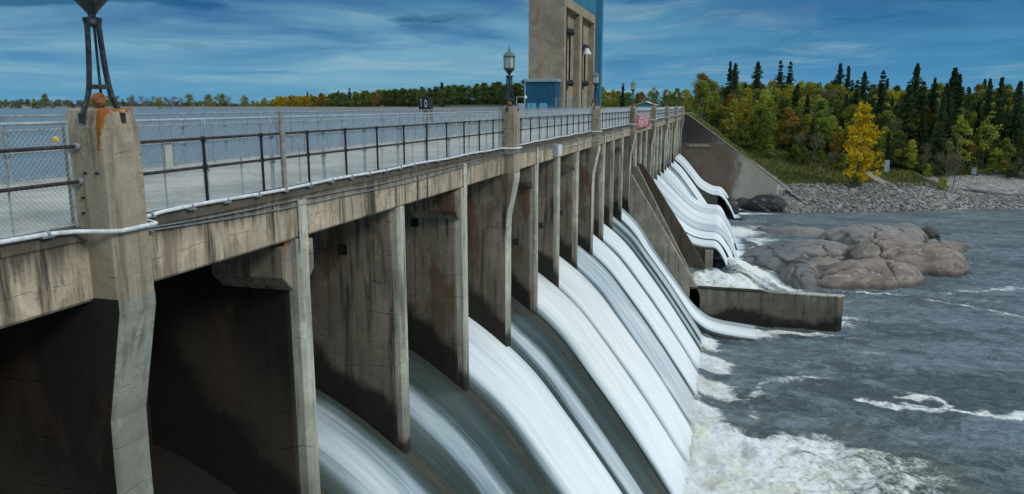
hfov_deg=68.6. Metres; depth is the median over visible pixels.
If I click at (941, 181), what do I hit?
bush
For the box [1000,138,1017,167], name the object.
leafy tree
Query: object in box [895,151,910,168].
bush
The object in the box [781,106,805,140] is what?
leafy tree
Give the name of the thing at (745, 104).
leafy tree
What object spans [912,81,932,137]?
spruce tree
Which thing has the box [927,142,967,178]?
bare tree
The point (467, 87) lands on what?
leafy tree
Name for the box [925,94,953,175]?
spruce tree
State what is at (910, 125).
leafy tree
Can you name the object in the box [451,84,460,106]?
leafy tree
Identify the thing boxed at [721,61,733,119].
spruce tree
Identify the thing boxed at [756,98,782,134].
leafy tree
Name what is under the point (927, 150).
bare tree
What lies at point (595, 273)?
water
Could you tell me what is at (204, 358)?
dam
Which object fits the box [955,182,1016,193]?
rock slab
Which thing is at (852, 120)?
leafy tree
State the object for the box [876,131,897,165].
spruce tree
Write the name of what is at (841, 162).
bush
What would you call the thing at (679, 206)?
water
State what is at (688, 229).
water
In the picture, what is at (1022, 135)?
leafy tree
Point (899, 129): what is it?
bare tree
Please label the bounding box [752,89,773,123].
leafy tree
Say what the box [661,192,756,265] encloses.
water
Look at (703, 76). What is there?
autumn tree
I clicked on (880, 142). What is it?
leafy tree
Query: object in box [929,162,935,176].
bush
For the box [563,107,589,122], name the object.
chain link fence
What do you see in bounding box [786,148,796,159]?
bush
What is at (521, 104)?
gantry frame
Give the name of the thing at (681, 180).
water
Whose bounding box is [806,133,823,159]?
bare tree
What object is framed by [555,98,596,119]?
fence
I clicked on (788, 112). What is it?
autumn tree
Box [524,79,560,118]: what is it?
lean to shed
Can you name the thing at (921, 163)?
bush
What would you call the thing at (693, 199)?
water
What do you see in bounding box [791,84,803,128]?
spruce tree
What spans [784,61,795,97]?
spruce tree
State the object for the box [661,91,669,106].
leafy tree
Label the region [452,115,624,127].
pavement
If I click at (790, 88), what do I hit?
leafy tree
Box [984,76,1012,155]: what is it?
spruce tree
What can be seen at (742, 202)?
boulder
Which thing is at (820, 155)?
bush
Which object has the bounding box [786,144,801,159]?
bush
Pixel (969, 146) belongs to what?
autumn tree
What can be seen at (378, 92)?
leafy tree
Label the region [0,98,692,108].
distant wood
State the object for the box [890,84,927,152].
spruce tree
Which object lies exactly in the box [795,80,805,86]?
leafy tree
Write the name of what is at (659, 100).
leafy tree
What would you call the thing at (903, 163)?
bush
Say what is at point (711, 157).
abutment wall
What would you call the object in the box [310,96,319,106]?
leafy tree
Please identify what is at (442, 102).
leafy tree
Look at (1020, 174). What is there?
bush
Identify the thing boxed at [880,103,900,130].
leafy tree
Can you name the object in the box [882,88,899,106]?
leafy tree
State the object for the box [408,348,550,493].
water
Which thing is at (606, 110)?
chain link fence
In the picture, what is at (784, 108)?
leafy tree
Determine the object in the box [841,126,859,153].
leafy tree
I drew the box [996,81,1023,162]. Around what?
spruce tree
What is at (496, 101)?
leafy tree
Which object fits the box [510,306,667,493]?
water
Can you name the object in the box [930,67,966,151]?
spruce tree
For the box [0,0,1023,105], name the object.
sky
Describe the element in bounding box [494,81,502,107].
leafy tree
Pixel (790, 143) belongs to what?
spruce tree
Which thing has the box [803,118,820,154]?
spruce tree
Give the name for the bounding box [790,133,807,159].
bare tree
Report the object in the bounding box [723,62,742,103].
spruce tree
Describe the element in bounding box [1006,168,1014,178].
bush
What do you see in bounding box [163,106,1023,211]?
ground
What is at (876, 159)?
bush
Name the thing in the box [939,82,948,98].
spruce tree
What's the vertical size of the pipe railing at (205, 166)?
1.230 m
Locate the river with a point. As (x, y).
(918, 389)
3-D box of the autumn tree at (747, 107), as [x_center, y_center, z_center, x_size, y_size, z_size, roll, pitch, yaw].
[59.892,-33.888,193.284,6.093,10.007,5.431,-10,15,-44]
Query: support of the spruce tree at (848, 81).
on the ground at (982, 175)
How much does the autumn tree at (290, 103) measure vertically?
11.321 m
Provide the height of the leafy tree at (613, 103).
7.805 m
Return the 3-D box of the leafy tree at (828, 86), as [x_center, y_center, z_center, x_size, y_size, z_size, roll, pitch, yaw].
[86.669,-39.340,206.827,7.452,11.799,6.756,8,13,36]
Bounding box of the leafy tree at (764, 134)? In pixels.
[738,102,778,149]
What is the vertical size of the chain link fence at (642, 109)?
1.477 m
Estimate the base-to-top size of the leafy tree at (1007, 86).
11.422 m
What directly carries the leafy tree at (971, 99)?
on the ground at (982, 175)
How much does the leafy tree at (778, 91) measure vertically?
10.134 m
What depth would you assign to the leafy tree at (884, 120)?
182.65 m
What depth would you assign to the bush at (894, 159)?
172.41 m
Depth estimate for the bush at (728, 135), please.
182.10 m
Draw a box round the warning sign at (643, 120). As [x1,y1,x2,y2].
[636,113,649,128]
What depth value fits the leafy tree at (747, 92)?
194.66 m
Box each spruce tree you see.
[345,88,354,106]
[437,82,446,106]
[616,83,627,110]
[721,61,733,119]
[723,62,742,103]
[750,59,763,91]
[774,60,786,89]
[782,89,800,131]
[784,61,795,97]
[785,125,796,154]
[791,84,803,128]
[795,94,815,141]
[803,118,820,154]
[828,63,843,106]
[836,94,850,142]
[842,66,852,98]
[848,80,854,92]
[848,80,864,121]
[858,71,875,123]
[867,98,878,139]
[873,70,892,126]
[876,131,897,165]
[885,78,889,98]
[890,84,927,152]
[896,63,930,129]
[909,112,928,155]
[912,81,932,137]
[918,129,928,159]
[921,90,963,166]
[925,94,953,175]
[926,76,939,134]
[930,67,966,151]
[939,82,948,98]
[946,76,957,153]
[952,74,976,150]
[958,134,967,163]
[969,111,981,157]
[971,78,995,147]
[971,102,980,136]
[982,79,986,90]
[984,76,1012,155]
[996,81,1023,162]
[1001,92,1008,106]
[1002,107,1011,128]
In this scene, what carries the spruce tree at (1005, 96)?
on the ground at (982, 175)
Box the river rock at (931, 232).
[921,226,940,240]
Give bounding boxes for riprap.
[753,161,1023,211]
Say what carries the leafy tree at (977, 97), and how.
on the ground at (982, 175)
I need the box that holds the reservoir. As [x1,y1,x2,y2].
[0,108,497,183]
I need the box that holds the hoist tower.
[529,0,603,115]
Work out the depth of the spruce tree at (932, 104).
193.99 m
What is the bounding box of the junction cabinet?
[553,144,561,156]
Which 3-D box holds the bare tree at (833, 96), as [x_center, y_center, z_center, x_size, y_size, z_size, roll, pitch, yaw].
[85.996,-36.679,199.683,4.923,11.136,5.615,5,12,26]
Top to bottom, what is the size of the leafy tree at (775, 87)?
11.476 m
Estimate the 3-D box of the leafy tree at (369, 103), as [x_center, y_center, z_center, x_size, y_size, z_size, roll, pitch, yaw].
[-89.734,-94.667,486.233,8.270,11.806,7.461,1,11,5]
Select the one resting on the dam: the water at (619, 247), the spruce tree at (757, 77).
the water at (619, 247)
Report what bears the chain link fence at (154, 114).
on the dam
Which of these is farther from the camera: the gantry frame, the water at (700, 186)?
the water at (700, 186)
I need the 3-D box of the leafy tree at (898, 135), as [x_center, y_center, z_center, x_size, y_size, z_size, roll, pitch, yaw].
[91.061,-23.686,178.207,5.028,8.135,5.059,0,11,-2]
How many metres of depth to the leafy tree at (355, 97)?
504.06 m
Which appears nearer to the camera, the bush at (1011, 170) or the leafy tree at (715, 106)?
the bush at (1011, 170)
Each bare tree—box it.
[137,95,146,103]
[184,93,192,106]
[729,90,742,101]
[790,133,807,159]
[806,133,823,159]
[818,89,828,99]
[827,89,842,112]
[883,117,906,146]
[920,143,932,173]
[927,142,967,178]
[945,152,964,188]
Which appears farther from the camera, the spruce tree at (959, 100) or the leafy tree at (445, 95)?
the leafy tree at (445, 95)
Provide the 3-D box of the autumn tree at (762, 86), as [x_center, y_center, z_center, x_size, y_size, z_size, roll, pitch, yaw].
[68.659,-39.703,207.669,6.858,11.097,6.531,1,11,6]
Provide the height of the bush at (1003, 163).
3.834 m
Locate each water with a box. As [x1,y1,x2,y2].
[315,388,439,493]
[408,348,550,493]
[468,317,621,493]
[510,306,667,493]
[537,272,689,493]
[559,256,692,460]
[577,245,693,422]
[592,234,699,395]
[603,224,700,369]
[613,216,701,350]
[622,208,755,340]
[654,178,743,260]
[657,174,745,257]
[661,172,751,250]
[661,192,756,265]
[664,169,747,243]
[666,168,689,193]
[669,166,695,198]
[671,162,702,202]
[674,161,706,203]
[675,156,745,218]
[675,215,732,257]
[677,155,738,214]
[679,154,748,210]
[686,233,726,264]
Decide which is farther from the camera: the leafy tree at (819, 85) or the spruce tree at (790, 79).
the leafy tree at (819, 85)
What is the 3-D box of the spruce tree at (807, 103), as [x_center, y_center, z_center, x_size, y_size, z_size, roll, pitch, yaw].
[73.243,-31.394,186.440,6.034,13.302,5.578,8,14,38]
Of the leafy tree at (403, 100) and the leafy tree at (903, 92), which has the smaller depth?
the leafy tree at (903, 92)
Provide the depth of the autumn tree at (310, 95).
557.38 m
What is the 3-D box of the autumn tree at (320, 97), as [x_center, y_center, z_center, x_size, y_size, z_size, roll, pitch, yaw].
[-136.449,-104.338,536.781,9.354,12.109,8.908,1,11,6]
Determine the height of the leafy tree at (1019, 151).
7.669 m
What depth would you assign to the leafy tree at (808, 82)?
206.52 m
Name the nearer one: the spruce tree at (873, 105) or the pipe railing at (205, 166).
the pipe railing at (205, 166)
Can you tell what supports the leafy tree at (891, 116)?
on the ground at (982, 175)
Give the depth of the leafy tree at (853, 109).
182.56 m
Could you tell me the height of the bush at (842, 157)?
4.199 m
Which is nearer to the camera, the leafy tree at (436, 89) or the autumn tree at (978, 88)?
the autumn tree at (978, 88)
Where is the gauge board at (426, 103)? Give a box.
[419,97,432,137]
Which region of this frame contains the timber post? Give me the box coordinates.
[278,111,287,191]
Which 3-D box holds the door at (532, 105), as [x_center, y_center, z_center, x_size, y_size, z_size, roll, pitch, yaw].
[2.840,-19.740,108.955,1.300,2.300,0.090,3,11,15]
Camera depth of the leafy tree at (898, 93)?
216.23 m
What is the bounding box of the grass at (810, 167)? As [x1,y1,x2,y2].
[692,114,977,186]
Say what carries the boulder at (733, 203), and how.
in the river
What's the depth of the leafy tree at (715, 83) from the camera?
215.52 m
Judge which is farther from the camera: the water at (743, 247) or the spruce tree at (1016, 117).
the spruce tree at (1016, 117)
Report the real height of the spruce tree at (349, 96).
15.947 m
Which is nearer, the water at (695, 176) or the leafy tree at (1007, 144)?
the water at (695, 176)
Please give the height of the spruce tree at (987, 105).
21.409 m
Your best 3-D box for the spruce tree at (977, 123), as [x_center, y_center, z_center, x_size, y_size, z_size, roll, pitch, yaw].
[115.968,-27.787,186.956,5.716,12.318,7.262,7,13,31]
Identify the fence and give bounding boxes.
[0,110,362,182]
[0,121,78,239]
[136,111,501,212]
[363,109,497,143]
[435,105,517,106]
[457,106,552,120]
[519,108,562,126]
[519,109,590,142]
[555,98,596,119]
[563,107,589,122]
[601,107,620,118]
[601,108,629,128]
[636,107,650,121]
[656,107,664,118]
[669,107,674,115]
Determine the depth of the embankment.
546.08 m
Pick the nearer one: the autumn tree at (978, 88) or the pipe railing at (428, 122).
the pipe railing at (428, 122)
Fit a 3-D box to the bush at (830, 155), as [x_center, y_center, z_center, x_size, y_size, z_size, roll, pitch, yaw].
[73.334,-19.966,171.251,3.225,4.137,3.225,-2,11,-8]
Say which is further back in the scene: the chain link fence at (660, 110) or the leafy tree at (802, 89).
the leafy tree at (802, 89)
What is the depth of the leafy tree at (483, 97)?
402.86 m
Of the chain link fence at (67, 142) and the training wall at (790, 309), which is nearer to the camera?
the chain link fence at (67, 142)
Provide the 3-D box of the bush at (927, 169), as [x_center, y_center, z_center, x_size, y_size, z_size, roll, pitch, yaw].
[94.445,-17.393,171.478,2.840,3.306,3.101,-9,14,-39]
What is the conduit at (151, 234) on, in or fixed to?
attached to the dam
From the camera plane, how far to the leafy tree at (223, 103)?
656.89 m
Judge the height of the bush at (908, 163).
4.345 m
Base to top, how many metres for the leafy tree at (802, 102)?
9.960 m
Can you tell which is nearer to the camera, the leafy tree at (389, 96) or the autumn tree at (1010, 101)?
the autumn tree at (1010, 101)
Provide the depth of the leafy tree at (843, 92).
199.48 m
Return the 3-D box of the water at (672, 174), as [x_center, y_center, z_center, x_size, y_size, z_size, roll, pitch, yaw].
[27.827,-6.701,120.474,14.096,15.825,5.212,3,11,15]
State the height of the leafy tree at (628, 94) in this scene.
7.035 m
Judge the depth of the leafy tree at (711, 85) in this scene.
201.63 m
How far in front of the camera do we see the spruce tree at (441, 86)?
462.31 m
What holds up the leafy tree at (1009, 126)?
on the ground at (982, 175)
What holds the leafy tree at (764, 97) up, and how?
on the ground at (982, 175)
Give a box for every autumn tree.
[272,98,278,106]
[279,97,285,106]
[287,95,293,106]
[290,96,298,106]
[297,95,306,106]
[299,96,308,105]
[306,94,316,105]
[315,93,327,106]
[370,92,382,106]
[637,91,645,106]
[682,72,710,114]
[720,94,748,134]
[741,96,753,125]
[758,83,772,96]
[777,106,803,148]
[829,132,846,159]
[843,102,884,186]
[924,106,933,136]
[943,115,973,173]
[964,139,980,165]
[968,115,1004,167]
[974,84,984,101]
[1006,97,1013,107]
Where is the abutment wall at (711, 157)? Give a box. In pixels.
[681,114,777,206]
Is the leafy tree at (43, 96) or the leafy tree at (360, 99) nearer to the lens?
the leafy tree at (360, 99)
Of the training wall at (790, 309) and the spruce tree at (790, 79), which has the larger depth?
the spruce tree at (790, 79)
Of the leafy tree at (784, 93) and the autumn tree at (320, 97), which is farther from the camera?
the autumn tree at (320, 97)
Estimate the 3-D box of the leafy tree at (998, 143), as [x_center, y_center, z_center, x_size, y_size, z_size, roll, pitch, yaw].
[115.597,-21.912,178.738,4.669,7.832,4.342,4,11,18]
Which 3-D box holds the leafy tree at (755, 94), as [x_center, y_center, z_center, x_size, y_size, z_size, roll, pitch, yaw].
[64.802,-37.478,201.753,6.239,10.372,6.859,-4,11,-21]
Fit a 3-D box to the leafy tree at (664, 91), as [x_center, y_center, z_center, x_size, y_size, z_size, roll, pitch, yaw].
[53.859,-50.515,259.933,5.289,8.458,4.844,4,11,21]
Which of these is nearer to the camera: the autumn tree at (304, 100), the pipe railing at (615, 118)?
the pipe railing at (615, 118)
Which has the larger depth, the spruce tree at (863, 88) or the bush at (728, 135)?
the spruce tree at (863, 88)
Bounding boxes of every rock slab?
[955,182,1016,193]
[1015,186,1023,193]
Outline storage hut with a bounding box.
[636,101,656,113]
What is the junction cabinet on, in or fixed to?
attached to the dam
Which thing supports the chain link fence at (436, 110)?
on the dam
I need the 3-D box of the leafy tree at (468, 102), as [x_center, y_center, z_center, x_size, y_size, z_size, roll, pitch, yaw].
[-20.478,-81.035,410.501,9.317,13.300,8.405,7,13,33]
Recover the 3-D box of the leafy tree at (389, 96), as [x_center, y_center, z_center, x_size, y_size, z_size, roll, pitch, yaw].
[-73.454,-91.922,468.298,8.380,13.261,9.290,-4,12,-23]
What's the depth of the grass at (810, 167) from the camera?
168.71 m
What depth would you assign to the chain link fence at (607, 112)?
100.46 m
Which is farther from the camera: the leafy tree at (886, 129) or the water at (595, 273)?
the leafy tree at (886, 129)
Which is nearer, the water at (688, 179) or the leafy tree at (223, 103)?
the water at (688, 179)
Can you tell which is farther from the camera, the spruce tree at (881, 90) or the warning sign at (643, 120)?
the spruce tree at (881, 90)
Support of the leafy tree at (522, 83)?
on the ground at (982, 175)
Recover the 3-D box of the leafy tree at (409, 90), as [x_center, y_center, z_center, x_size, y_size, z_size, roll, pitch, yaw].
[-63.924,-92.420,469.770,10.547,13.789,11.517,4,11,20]
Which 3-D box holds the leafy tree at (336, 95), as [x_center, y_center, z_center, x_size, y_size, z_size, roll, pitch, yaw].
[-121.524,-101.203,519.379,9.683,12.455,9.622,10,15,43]
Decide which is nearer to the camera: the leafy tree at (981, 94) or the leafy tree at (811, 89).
the leafy tree at (811, 89)
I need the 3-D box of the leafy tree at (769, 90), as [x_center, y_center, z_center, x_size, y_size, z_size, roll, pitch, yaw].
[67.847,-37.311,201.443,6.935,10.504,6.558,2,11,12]
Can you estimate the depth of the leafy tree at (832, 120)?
181.20 m
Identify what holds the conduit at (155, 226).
attached to the dam
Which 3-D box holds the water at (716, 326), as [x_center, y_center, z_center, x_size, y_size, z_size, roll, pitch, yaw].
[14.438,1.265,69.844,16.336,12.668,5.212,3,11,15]
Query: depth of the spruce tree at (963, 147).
177.14 m
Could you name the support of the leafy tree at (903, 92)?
on the ground at (982, 175)
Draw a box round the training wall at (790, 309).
[689,286,844,331]
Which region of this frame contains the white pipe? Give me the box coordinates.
[0,114,679,244]
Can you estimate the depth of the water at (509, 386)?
29.95 m
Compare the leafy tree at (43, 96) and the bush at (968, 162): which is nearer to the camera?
the bush at (968, 162)
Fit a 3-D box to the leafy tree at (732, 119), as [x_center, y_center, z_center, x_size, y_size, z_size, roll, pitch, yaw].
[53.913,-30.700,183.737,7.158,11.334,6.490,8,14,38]
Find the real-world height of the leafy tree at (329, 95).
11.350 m
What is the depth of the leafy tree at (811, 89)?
202.16 m
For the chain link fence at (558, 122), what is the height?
1.477 m
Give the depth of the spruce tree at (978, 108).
191.61 m
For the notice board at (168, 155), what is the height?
0.420 m
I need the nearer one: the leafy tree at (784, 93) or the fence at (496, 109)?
the fence at (496, 109)
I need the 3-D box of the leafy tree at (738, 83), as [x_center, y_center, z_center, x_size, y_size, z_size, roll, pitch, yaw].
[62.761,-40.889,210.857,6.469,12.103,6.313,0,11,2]
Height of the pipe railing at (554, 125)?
1.230 m
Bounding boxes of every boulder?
[721,197,738,214]
[736,198,749,209]
[747,194,786,211]
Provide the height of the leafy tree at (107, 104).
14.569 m
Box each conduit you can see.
[148,116,677,232]
[149,115,681,235]
[563,117,683,147]
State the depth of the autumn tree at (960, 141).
173.51 m
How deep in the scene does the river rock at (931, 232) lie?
115.32 m
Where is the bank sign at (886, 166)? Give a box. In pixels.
[884,160,889,173]
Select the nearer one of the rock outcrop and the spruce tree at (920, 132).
the rock outcrop
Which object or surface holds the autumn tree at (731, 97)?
on the ground at (982, 175)
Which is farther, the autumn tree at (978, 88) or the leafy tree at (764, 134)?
the autumn tree at (978, 88)
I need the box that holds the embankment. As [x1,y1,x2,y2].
[1,106,499,111]
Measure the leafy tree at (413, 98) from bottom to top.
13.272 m
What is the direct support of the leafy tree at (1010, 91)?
on the ground at (982, 175)
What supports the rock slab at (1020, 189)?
on the ground at (982, 175)
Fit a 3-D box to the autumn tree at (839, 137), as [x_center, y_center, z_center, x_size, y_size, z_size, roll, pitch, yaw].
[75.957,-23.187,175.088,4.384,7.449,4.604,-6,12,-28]
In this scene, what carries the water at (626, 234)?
on the dam
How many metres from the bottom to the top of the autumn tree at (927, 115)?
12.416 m
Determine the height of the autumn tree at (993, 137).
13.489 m
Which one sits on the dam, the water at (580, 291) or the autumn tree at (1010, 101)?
the water at (580, 291)
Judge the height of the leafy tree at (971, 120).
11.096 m
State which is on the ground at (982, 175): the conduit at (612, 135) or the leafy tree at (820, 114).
the leafy tree at (820, 114)
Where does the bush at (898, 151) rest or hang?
on the ground at (982, 175)
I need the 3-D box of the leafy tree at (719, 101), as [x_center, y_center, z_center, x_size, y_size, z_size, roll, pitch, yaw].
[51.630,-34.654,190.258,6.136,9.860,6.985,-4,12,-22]
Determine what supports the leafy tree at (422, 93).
on the ground at (982, 175)
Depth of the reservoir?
84.84 m
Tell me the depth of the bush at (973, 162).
175.58 m
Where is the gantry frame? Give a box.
[516,95,526,115]
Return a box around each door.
[527,103,535,116]
[540,103,546,118]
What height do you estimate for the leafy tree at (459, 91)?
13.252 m
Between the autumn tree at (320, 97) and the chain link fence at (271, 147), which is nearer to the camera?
the chain link fence at (271, 147)
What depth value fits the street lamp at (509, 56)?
30.40 m
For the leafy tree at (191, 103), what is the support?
on the ground at (982, 175)
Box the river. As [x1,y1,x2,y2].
[680,208,1023,493]
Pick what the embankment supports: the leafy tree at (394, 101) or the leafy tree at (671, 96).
the leafy tree at (394, 101)
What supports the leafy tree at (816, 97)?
on the ground at (982, 175)
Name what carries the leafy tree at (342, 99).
on the embankment
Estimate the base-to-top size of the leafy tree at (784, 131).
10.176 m
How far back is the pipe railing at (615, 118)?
61.13 m
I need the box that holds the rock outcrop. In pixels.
[739,223,973,289]
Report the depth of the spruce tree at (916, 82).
191.57 m
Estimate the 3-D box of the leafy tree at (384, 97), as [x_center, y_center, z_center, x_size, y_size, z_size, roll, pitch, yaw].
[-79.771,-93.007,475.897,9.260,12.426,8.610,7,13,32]
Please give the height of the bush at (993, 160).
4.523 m
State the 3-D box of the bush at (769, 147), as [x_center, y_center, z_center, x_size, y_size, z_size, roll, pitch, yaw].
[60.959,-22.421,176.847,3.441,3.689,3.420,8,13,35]
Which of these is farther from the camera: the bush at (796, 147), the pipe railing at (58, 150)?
the bush at (796, 147)
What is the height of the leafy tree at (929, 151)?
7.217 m
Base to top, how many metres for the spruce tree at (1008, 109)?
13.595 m
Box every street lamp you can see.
[74,0,125,122]
[502,45,518,111]
[591,71,600,108]
[629,80,636,107]
[651,87,656,107]
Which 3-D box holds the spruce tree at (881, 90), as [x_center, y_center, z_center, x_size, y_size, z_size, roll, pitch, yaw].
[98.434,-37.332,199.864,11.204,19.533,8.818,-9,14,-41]
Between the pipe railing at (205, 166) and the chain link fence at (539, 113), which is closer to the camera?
the pipe railing at (205, 166)
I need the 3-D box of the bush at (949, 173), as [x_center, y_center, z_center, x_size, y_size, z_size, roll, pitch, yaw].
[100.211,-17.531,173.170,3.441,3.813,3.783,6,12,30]
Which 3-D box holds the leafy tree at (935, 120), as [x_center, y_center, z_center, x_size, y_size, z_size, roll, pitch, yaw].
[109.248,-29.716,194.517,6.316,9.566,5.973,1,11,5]
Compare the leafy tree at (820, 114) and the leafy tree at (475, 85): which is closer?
the leafy tree at (820, 114)
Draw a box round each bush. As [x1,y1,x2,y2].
[723,126,738,139]
[731,134,737,142]
[763,144,776,156]
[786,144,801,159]
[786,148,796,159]
[797,147,812,163]
[813,150,825,161]
[827,151,837,166]
[832,153,848,169]
[836,159,845,168]
[846,170,859,186]
[869,156,880,168]
[890,153,901,165]
[892,149,901,165]
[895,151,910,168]
[899,157,907,168]
[901,153,918,169]
[910,156,926,173]
[920,164,933,176]
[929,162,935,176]
[934,176,947,188]
[939,163,952,175]
[957,162,967,173]
[963,160,972,169]
[966,155,979,168]
[983,157,1002,175]
[998,159,1012,174]
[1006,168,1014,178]
[1013,164,1023,174]
[1013,167,1023,177]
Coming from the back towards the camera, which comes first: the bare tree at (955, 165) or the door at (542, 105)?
the bare tree at (955, 165)
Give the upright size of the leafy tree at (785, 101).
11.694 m
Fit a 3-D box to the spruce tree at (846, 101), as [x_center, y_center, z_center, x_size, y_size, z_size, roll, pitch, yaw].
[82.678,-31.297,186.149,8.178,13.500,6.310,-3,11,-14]
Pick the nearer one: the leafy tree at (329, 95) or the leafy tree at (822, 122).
the leafy tree at (822, 122)
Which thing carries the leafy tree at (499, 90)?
on the ground at (982, 175)
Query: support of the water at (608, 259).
on the dam
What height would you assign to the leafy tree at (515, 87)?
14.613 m
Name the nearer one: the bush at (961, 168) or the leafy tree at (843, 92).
the bush at (961, 168)
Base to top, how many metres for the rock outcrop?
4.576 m
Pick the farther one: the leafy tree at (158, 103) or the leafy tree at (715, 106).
the leafy tree at (158, 103)
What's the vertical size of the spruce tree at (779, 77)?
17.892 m
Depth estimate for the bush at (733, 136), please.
180.99 m
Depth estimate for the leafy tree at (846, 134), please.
178.63 m
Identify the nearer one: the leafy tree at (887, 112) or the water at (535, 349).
the water at (535, 349)
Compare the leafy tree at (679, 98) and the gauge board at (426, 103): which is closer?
the gauge board at (426, 103)
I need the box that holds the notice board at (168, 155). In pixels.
[164,143,172,168]
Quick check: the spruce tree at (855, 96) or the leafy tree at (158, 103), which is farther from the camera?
the leafy tree at (158, 103)
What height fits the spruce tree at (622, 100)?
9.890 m
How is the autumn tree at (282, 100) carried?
on the ground at (982, 175)
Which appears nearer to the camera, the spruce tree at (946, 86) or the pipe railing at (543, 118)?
the pipe railing at (543, 118)
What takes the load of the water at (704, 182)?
on the dam
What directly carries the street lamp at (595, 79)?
on the dam
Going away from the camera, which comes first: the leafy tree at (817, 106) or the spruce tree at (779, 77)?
the leafy tree at (817, 106)
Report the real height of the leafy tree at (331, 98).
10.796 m
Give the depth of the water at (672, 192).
104.08 m
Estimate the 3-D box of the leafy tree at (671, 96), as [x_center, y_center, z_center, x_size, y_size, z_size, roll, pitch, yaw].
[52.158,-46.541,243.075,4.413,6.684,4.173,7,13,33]
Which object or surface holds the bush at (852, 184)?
on the ground at (982, 175)
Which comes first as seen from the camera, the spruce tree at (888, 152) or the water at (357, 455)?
the water at (357, 455)
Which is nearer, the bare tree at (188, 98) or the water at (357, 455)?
the water at (357, 455)
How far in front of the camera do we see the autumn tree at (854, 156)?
155.86 m
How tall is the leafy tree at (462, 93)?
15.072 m
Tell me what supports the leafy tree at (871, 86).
on the ground at (982, 175)
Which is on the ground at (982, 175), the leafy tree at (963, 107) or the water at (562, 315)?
the leafy tree at (963, 107)
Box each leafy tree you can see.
[41,93,49,106]
[105,96,112,105]
[154,97,161,108]
[184,94,195,106]
[203,94,215,105]
[217,94,228,106]
[239,95,247,106]
[261,97,267,106]
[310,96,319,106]
[325,94,335,106]
[328,94,336,106]
[331,92,343,106]
[338,93,348,106]
[352,93,361,105]
[357,92,367,106]
[357,93,366,106]
[367,92,379,106]
[373,89,382,106]
[379,89,388,106]
[380,90,389,106]
[387,90,399,105]
[389,88,402,106]
[396,88,410,106]
[405,88,415,106]
[406,88,418,106]
[416,86,428,104]
[428,86,441,106]
[439,85,456,106]
[439,85,458,105]
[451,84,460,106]
[451,87,469,106]
[454,84,467,105]
[462,85,472,105]
[465,87,480,106]
[466,83,479,106]
[474,82,494,106]
[476,85,492,106]
[484,86,500,105]
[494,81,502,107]
[496,84,504,102]
[497,85,507,105]
[506,83,522,105]
[517,79,523,104]
[601,86,607,106]
[607,89,617,107]
[625,92,635,106]
[633,92,639,106]
[646,90,655,102]
[651,90,663,103]
[660,89,668,108]
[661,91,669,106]
[667,93,677,105]
[670,88,685,106]
[679,89,691,108]
[687,80,713,117]
[692,79,713,116]
[699,92,724,127]
[703,90,728,125]
[704,81,718,104]
[716,87,727,114]
[720,98,748,139]
[733,97,751,130]
[736,81,742,98]
[738,102,778,149]
[741,88,757,122]
[747,88,759,108]
[751,94,772,129]
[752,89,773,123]
[753,88,771,105]
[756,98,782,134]
[766,80,776,88]
[771,84,783,93]
[772,94,781,118]
[774,88,781,96]
[774,99,794,130]
[775,95,794,128]
[775,109,791,145]
[777,92,790,117]
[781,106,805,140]
[785,84,800,99]
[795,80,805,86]
[796,114,817,147]
[797,97,811,128]
[798,86,806,122]
[800,82,820,111]
[804,81,814,99]
[810,98,833,119]
[810,111,832,142]
[810,117,832,148]
[811,94,821,115]
[812,83,823,97]
[815,110,833,133]
[817,115,844,151]
[820,83,832,107]
[828,84,848,112]
[830,98,843,131]
[833,104,858,142]
[836,97,857,130]
[837,128,849,151]
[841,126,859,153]
[842,114,865,145]
[866,84,876,97]
[866,88,878,100]
[870,126,892,152]
[871,135,890,162]
[872,114,892,144]
[874,114,897,149]
[876,110,896,139]
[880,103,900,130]
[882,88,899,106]
[889,91,901,104]
[889,130,908,157]
[890,85,900,101]
[893,90,906,105]
[897,112,918,148]
[900,140,917,162]
[901,109,920,145]
[924,142,934,160]
[928,114,937,135]
[930,82,945,99]
[960,101,969,114]
[965,94,977,114]
[967,112,976,146]
[972,93,980,105]
[973,132,989,162]
[976,89,986,99]
[984,139,1006,163]
[1000,125,1018,151]
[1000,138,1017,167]
[1004,83,1013,104]
[1004,89,1013,95]
[1011,118,1023,161]
[1012,139,1023,163]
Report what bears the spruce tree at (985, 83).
on the ground at (982, 175)
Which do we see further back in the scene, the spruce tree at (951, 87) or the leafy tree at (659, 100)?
the leafy tree at (659, 100)
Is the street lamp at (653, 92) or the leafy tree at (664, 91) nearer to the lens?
the street lamp at (653, 92)
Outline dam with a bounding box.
[0,106,736,493]
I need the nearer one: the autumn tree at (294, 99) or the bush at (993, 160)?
the bush at (993, 160)
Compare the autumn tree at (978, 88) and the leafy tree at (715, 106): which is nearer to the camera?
the leafy tree at (715, 106)
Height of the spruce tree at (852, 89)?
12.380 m
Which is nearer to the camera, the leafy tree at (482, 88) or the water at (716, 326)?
the water at (716, 326)
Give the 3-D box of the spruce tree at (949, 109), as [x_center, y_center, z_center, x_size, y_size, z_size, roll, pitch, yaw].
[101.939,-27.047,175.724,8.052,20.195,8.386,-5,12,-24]
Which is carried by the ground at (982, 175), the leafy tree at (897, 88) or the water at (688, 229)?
the leafy tree at (897, 88)
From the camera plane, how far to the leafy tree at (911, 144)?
173.06 m
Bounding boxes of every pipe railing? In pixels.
[0,118,366,184]
[0,143,83,192]
[140,118,504,205]
[366,113,497,141]
[520,113,592,143]
[522,111,563,127]
[601,111,630,129]
[656,109,665,117]

